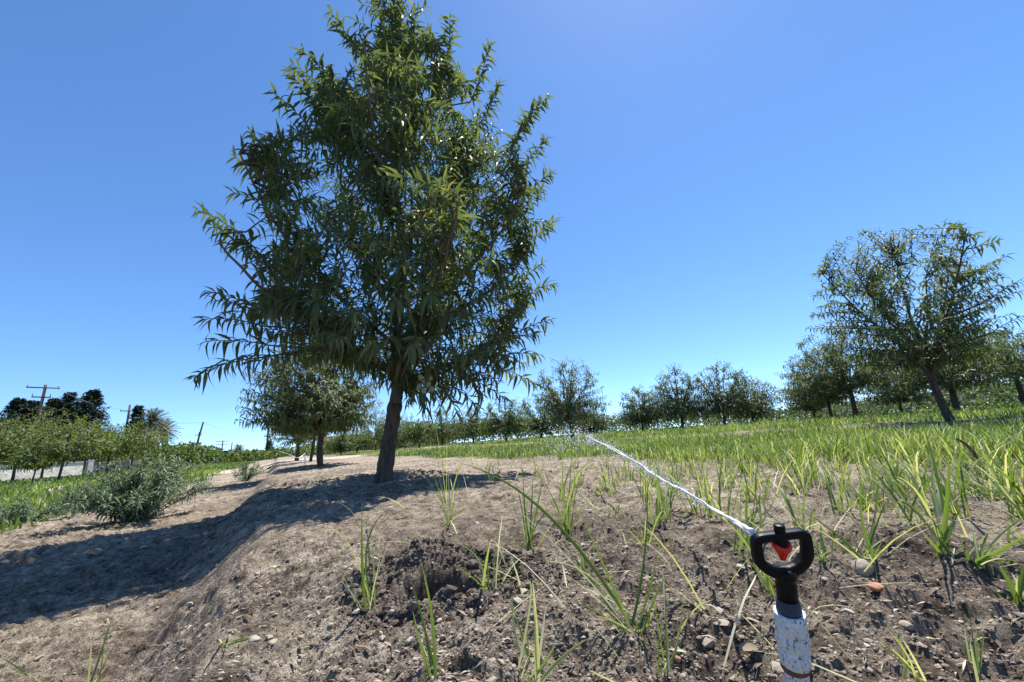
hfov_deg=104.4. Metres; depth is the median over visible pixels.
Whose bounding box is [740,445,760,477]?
sedge tuft
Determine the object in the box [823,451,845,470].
sedge tuft
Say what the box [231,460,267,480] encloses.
weed bush
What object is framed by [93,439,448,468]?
hedge
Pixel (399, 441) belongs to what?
orchard tree
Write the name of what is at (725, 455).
sedge plant
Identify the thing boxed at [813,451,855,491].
sedge tuft
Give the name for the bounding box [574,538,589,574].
sedge plant
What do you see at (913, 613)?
soil crumbs
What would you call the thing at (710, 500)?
sedge tuft
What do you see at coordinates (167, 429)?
palm tree
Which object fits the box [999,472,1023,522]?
sedge tuft
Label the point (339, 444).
orchard tree
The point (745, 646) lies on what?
stone
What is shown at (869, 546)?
sedge plant
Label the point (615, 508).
sedge tuft
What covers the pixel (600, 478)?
sedge tuft
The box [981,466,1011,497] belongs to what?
sedge tuft
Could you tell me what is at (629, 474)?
sedge tuft
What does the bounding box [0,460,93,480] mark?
boundary wall
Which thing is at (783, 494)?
sedge tuft
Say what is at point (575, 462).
sedge tuft
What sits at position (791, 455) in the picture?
sedge tuft
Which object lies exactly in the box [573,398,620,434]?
almond tree
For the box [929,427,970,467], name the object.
sedge tuft
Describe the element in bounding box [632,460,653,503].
sedge tuft
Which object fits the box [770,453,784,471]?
sedge tuft
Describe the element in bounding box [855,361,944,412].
almond tree
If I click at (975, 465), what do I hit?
sedge tuft
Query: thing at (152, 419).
palm tree
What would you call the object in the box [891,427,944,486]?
sedge tuft
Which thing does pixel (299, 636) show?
stone
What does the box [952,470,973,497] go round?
sedge tuft
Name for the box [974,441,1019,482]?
sedge tuft
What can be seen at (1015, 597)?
sedge plant
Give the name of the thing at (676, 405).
almond tree
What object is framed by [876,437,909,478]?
sedge tuft
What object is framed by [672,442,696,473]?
sedge tuft
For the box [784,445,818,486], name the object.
sedge tuft
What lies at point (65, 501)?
weed bush
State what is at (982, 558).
sedge plant
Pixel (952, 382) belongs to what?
almond tree
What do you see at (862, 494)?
sedge tuft
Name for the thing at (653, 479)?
sedge tuft
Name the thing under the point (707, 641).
soil clods
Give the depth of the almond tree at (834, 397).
11.81 m
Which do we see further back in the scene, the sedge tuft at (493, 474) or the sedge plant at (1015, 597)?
the sedge tuft at (493, 474)
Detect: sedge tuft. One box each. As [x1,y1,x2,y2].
[482,462,502,482]
[528,457,544,474]
[538,464,549,484]
[554,453,595,499]
[566,451,581,468]
[569,449,590,487]
[589,456,615,497]
[592,459,617,489]
[594,467,608,495]
[607,493,621,515]
[609,465,618,486]
[611,450,635,480]
[626,448,643,478]
[626,460,652,499]
[632,450,693,518]
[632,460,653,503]
[648,434,687,482]
[648,463,655,487]
[650,453,702,495]
[650,459,696,524]
[651,461,697,515]
[663,468,672,496]
[664,465,688,488]
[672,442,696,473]
[681,438,731,517]
[685,451,708,478]
[686,455,747,523]
[689,469,704,496]
[710,471,751,509]
[716,453,738,488]
[726,442,745,472]
[727,456,771,502]
[728,454,776,509]
[730,474,762,523]
[734,451,751,474]
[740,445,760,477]
[746,461,761,489]
[748,444,767,462]
[752,459,769,484]
[758,428,801,471]
[759,444,776,464]
[760,440,788,467]
[767,463,817,530]
[768,445,818,494]
[768,448,800,475]
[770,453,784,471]
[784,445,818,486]
[785,441,814,470]
[793,427,819,479]
[795,444,825,471]
[805,451,857,515]
[812,460,832,487]
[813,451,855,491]
[814,455,833,482]
[821,437,845,458]
[823,448,849,468]
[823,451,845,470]
[839,423,882,479]
[843,486,871,507]
[846,475,874,510]
[847,422,984,526]
[851,460,923,512]
[852,429,934,491]
[853,429,939,491]
[859,451,879,488]
[860,450,890,512]
[870,439,892,464]
[870,441,903,472]
[874,465,913,496]
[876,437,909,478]
[877,453,922,486]
[878,443,995,517]
[888,461,912,483]
[889,420,999,518]
[889,437,966,508]
[890,448,928,478]
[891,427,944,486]
[905,426,946,470]
[926,441,1020,501]
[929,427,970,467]
[937,459,1000,500]
[945,455,1004,495]
[946,433,1013,486]
[948,436,975,460]
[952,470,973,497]
[961,418,1020,462]
[965,447,1023,515]
[967,450,999,477]
[968,464,1023,510]
[970,452,991,471]
[971,415,1017,459]
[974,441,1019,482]
[974,449,1023,522]
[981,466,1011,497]
[982,429,1023,515]
[984,447,1022,493]
[984,448,1023,488]
[985,437,1020,471]
[986,484,1023,545]
[991,414,1023,453]
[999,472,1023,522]
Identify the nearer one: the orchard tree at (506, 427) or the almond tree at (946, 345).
the almond tree at (946, 345)
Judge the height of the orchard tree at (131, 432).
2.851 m
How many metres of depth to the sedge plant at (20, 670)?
0.76 m
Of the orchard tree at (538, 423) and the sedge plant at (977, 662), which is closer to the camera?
the sedge plant at (977, 662)
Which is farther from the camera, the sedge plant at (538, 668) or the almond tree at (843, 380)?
the almond tree at (843, 380)
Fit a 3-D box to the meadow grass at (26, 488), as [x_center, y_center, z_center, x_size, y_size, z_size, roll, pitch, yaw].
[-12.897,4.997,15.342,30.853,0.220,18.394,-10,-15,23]
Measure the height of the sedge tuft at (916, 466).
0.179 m
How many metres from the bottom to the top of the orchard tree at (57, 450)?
2.176 m
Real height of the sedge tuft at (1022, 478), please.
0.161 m
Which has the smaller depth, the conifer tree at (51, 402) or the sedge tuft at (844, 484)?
the sedge tuft at (844, 484)
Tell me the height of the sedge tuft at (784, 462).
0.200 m
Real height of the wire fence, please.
0.966 m
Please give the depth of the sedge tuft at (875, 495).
1.02 m
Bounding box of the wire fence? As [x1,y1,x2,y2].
[92,460,139,473]
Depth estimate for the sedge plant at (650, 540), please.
0.76 m
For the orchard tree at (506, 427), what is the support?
on the ground at (88, 544)
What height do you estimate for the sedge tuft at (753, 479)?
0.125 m
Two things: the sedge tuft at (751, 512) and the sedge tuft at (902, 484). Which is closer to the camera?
the sedge tuft at (751, 512)
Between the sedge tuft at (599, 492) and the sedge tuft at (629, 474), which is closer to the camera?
the sedge tuft at (599, 492)
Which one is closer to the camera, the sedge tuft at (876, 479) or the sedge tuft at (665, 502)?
the sedge tuft at (665, 502)
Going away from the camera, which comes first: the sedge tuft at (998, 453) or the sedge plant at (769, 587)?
the sedge plant at (769, 587)
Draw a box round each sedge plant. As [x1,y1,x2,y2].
[0,657,39,681]
[87,616,123,681]
[219,638,255,646]
[325,508,389,609]
[410,564,436,679]
[426,414,446,503]
[429,446,512,525]
[446,522,500,596]
[460,463,666,636]
[508,470,552,550]
[508,580,588,681]
[543,438,612,530]
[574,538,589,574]
[602,472,672,545]
[615,458,631,486]
[641,577,682,674]
[698,511,775,597]
[707,418,745,477]
[725,476,777,550]
[785,429,816,471]
[794,519,836,563]
[804,486,886,562]
[878,621,926,681]
[895,417,971,556]
[951,516,1023,570]
[964,606,984,681]
[992,564,1023,604]
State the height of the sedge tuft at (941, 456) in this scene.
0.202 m
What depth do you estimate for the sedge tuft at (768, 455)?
2.63 m
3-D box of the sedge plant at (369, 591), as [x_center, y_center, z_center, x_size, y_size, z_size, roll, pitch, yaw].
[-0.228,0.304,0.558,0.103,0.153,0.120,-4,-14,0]
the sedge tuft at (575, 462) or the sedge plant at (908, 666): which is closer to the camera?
the sedge plant at (908, 666)
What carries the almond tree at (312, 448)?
on the ground at (88, 544)
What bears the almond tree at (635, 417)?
on the ground at (88, 544)
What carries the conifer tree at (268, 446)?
on the ground at (88, 544)
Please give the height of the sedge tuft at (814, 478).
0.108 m
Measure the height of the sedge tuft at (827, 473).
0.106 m
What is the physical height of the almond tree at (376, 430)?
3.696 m
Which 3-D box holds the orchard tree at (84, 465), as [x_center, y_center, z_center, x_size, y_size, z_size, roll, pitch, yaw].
[-21.503,5.445,20.354,3.815,2.897,3.367,-4,-14,0]
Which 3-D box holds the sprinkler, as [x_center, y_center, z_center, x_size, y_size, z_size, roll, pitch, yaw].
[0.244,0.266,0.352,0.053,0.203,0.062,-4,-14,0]
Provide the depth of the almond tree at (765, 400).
15.61 m
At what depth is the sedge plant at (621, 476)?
1.71 m
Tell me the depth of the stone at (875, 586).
0.47 m
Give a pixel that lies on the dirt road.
(263, 466)
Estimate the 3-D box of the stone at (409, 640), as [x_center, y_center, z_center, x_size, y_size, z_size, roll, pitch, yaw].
[-0.114,0.334,0.443,0.008,0.006,0.010,-4,-14,0]
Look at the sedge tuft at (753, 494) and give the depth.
1.19 m
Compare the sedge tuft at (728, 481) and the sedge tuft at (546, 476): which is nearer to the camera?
the sedge tuft at (728, 481)
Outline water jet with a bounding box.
[524,414,755,535]
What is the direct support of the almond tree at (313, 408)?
on the ground at (88, 544)
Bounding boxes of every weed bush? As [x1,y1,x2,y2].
[0,496,77,525]
[43,491,108,510]
[44,453,213,523]
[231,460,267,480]
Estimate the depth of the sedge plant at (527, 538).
0.81 m
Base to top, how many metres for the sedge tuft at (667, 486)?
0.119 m
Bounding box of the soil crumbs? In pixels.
[0,461,1023,681]
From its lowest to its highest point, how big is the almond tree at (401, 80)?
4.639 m
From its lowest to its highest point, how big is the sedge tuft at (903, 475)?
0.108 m
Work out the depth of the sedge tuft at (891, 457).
1.89 m
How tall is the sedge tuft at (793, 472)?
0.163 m
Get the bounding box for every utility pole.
[26,384,59,432]
[120,405,130,422]
[196,422,203,444]
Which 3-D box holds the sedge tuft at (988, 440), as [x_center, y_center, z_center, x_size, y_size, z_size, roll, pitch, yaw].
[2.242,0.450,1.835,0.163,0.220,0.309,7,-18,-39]
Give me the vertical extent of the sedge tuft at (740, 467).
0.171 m
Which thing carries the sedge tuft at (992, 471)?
on the ground at (88, 544)
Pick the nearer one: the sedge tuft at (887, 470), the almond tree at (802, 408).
the sedge tuft at (887, 470)
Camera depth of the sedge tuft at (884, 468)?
1.29 m
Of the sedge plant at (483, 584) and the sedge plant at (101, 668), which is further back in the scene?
the sedge plant at (101, 668)
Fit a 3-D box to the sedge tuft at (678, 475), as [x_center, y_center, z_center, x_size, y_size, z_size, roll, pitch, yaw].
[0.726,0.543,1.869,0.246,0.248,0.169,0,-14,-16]
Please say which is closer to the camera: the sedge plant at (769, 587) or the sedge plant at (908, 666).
the sedge plant at (908, 666)
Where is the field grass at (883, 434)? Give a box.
[354,401,1023,471]
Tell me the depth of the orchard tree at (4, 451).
15.68 m
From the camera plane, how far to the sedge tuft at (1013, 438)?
1.95 m
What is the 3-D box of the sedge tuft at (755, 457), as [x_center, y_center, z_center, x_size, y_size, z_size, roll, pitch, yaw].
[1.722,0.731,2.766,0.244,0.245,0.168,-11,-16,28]
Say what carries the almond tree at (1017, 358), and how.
on the ground at (88, 544)
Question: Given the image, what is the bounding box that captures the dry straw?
[340,449,1023,681]
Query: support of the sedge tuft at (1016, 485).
on the ground at (88, 544)
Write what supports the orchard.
on the ground at (88, 544)
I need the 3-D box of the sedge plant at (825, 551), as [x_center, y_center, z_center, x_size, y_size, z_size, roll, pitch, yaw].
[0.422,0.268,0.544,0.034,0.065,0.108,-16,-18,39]
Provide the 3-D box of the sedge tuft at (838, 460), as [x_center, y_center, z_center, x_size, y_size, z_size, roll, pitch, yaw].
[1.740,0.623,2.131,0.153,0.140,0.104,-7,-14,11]
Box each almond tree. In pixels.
[183,0,561,482]
[234,338,385,466]
[263,426,331,460]
[290,381,349,460]
[357,406,400,451]
[533,356,611,438]
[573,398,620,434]
[610,384,664,431]
[642,364,714,428]
[685,361,764,423]
[727,376,782,421]
[770,343,877,417]
[779,375,849,417]
[786,324,903,416]
[805,217,1023,421]
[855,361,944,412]
[874,327,1023,410]
[971,324,1023,405]
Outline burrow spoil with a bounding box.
[333,538,562,629]
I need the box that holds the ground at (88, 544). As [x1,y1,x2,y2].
[0,406,1023,681]
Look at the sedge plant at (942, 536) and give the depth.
0.52 m
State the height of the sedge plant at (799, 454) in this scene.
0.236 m
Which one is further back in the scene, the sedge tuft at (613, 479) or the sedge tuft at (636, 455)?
the sedge tuft at (636, 455)
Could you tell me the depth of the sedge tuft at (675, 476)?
1.45 m
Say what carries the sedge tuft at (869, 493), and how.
on the ground at (88, 544)
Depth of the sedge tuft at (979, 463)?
1.61 m
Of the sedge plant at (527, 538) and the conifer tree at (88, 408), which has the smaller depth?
the sedge plant at (527, 538)
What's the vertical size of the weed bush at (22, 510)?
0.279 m
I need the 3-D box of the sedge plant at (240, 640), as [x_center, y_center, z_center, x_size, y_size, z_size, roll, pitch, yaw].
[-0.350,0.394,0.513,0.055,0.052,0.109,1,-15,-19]
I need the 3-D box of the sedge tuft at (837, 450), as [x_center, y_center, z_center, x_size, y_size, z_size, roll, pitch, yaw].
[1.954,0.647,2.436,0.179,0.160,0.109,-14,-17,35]
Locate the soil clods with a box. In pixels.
[4,463,1023,681]
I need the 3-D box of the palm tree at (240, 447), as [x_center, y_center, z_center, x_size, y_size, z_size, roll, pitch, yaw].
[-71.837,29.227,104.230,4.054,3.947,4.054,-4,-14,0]
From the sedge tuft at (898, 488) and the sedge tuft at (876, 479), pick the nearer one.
the sedge tuft at (898, 488)
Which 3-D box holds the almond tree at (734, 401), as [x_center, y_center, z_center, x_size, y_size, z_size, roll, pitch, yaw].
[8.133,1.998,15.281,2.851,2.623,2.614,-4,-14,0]
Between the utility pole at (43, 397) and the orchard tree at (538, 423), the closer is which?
the orchard tree at (538, 423)
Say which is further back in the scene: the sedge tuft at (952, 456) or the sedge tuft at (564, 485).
the sedge tuft at (952, 456)
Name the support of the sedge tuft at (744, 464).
on the ground at (88, 544)
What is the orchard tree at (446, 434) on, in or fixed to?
on the ground at (88, 544)
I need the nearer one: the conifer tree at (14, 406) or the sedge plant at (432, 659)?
the sedge plant at (432, 659)
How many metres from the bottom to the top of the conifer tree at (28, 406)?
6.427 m
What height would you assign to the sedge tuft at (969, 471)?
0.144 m
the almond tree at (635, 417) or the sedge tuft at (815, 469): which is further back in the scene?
the almond tree at (635, 417)
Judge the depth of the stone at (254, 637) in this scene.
0.51 m
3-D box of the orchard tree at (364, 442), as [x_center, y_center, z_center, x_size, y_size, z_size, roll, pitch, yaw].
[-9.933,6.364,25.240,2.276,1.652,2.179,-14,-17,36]
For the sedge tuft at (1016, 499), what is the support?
on the ground at (88, 544)
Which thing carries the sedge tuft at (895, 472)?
on the ground at (88, 544)
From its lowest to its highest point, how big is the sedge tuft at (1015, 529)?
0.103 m
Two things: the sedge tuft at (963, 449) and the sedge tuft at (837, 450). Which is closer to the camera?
the sedge tuft at (963, 449)
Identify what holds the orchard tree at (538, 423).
on the ground at (88, 544)
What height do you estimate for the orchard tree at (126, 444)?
2.277 m
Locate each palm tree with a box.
[129,407,171,467]
[157,419,183,466]
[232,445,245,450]
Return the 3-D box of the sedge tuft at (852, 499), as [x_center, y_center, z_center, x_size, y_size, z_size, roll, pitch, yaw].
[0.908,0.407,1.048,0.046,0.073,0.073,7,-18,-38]
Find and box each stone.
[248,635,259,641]
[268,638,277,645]
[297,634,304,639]
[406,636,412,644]
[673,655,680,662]
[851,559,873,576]
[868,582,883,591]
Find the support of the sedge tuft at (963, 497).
on the ground at (88, 544)
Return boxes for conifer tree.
[0,397,28,462]
[0,399,59,465]
[44,397,61,424]
[48,391,80,460]
[57,388,126,461]
[120,404,147,455]
[264,440,275,450]
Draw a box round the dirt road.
[12,439,511,491]
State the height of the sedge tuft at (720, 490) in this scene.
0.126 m
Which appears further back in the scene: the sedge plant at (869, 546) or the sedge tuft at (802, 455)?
the sedge tuft at (802, 455)
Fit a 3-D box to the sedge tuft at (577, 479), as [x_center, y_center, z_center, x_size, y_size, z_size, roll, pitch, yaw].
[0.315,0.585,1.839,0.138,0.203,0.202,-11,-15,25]
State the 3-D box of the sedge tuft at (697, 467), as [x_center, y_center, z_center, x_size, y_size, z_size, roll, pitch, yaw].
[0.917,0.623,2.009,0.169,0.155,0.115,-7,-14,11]
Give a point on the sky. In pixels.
(706, 156)
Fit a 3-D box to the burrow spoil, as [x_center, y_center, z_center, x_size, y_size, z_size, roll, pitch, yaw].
[-0.097,0.365,0.632,0.354,0.075,0.296,-4,-14,0]
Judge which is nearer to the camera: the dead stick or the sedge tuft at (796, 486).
the sedge tuft at (796, 486)
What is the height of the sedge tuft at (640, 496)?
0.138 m
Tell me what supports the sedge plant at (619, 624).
on the ground at (88, 544)
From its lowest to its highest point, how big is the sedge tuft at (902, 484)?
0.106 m
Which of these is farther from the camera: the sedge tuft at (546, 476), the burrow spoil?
the sedge tuft at (546, 476)
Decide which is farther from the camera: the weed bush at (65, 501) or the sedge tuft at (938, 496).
the weed bush at (65, 501)
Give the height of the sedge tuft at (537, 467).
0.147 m
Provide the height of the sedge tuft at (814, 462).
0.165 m
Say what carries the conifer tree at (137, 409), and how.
on the ground at (88, 544)
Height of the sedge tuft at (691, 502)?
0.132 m
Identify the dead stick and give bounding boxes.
[955,438,988,470]
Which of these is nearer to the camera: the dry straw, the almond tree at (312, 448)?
the dry straw
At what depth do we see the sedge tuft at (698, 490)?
1.33 m
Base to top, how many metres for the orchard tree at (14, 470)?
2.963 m
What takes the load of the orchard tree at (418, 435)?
on the ground at (88, 544)
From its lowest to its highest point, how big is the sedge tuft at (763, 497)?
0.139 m
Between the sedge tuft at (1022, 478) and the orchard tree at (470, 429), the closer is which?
the sedge tuft at (1022, 478)
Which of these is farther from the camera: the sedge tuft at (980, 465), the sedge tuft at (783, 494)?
the sedge tuft at (980, 465)
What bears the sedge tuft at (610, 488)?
on the ground at (88, 544)
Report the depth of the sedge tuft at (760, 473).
1.56 m
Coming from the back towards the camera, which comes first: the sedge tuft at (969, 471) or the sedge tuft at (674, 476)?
the sedge tuft at (674, 476)
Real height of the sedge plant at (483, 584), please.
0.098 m
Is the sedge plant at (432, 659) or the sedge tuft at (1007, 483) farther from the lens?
the sedge tuft at (1007, 483)
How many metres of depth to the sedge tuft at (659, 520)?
0.92 m
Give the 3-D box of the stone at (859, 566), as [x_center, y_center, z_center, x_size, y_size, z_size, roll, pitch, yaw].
[0.460,0.299,0.521,0.026,0.022,0.024,-4,-14,0]
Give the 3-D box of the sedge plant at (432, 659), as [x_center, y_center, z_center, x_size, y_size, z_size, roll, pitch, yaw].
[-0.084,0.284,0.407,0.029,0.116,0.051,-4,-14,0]
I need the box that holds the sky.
[0,0,1023,457]
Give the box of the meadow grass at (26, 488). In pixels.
[0,461,253,534]
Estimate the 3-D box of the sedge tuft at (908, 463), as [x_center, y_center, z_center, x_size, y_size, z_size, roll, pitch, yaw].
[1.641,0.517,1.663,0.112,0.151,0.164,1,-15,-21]
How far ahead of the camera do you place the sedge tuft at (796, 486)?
1.37 m
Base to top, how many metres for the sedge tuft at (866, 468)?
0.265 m
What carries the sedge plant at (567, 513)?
on the ground at (88, 544)
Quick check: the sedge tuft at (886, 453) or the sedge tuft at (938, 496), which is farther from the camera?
the sedge tuft at (886, 453)
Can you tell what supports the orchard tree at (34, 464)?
on the ground at (88, 544)
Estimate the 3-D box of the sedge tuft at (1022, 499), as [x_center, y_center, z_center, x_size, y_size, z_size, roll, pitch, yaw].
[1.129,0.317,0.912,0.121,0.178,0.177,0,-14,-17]
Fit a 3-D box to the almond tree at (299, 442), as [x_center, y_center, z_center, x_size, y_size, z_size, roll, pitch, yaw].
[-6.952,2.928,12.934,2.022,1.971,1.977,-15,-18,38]
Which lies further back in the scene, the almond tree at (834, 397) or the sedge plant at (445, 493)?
the almond tree at (834, 397)
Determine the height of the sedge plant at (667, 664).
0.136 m
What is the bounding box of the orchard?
[382,378,1023,448]
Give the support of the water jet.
attached to the sprinkler
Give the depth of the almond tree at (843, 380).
10.48 m
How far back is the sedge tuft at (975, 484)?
1.13 m
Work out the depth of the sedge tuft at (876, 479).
1.39 m
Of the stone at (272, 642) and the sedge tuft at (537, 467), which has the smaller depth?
the stone at (272, 642)
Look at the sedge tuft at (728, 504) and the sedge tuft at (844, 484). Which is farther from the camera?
the sedge tuft at (844, 484)
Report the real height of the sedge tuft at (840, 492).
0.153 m
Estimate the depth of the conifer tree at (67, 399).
34.28 m
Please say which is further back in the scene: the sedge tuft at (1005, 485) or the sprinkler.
the sedge tuft at (1005, 485)
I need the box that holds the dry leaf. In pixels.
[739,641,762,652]
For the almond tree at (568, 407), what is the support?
on the ground at (88, 544)
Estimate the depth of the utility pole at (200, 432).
46.12 m
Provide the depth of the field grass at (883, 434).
4.46 m
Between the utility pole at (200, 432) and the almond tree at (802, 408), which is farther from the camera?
the utility pole at (200, 432)
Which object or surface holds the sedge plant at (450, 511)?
on the ground at (88, 544)
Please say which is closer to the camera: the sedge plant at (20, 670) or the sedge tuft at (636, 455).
the sedge plant at (20, 670)
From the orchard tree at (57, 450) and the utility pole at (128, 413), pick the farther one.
the utility pole at (128, 413)
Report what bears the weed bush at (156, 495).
on the ground at (88, 544)
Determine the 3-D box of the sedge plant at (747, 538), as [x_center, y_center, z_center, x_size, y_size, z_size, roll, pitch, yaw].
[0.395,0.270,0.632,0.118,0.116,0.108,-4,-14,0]
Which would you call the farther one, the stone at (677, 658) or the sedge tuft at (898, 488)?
the sedge tuft at (898, 488)
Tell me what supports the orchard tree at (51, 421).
on the ground at (88, 544)
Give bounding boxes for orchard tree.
[0,406,114,477]
[0,418,64,481]
[0,419,57,461]
[0,448,72,481]
[6,418,117,479]
[42,419,132,474]
[67,422,170,475]
[108,420,175,470]
[323,432,360,455]
[346,429,376,452]
[370,411,415,448]
[399,418,435,447]
[424,408,463,444]
[449,405,489,443]
[474,391,534,441]
[517,393,566,437]
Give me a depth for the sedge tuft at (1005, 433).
1.96 m
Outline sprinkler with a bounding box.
[750,522,813,681]

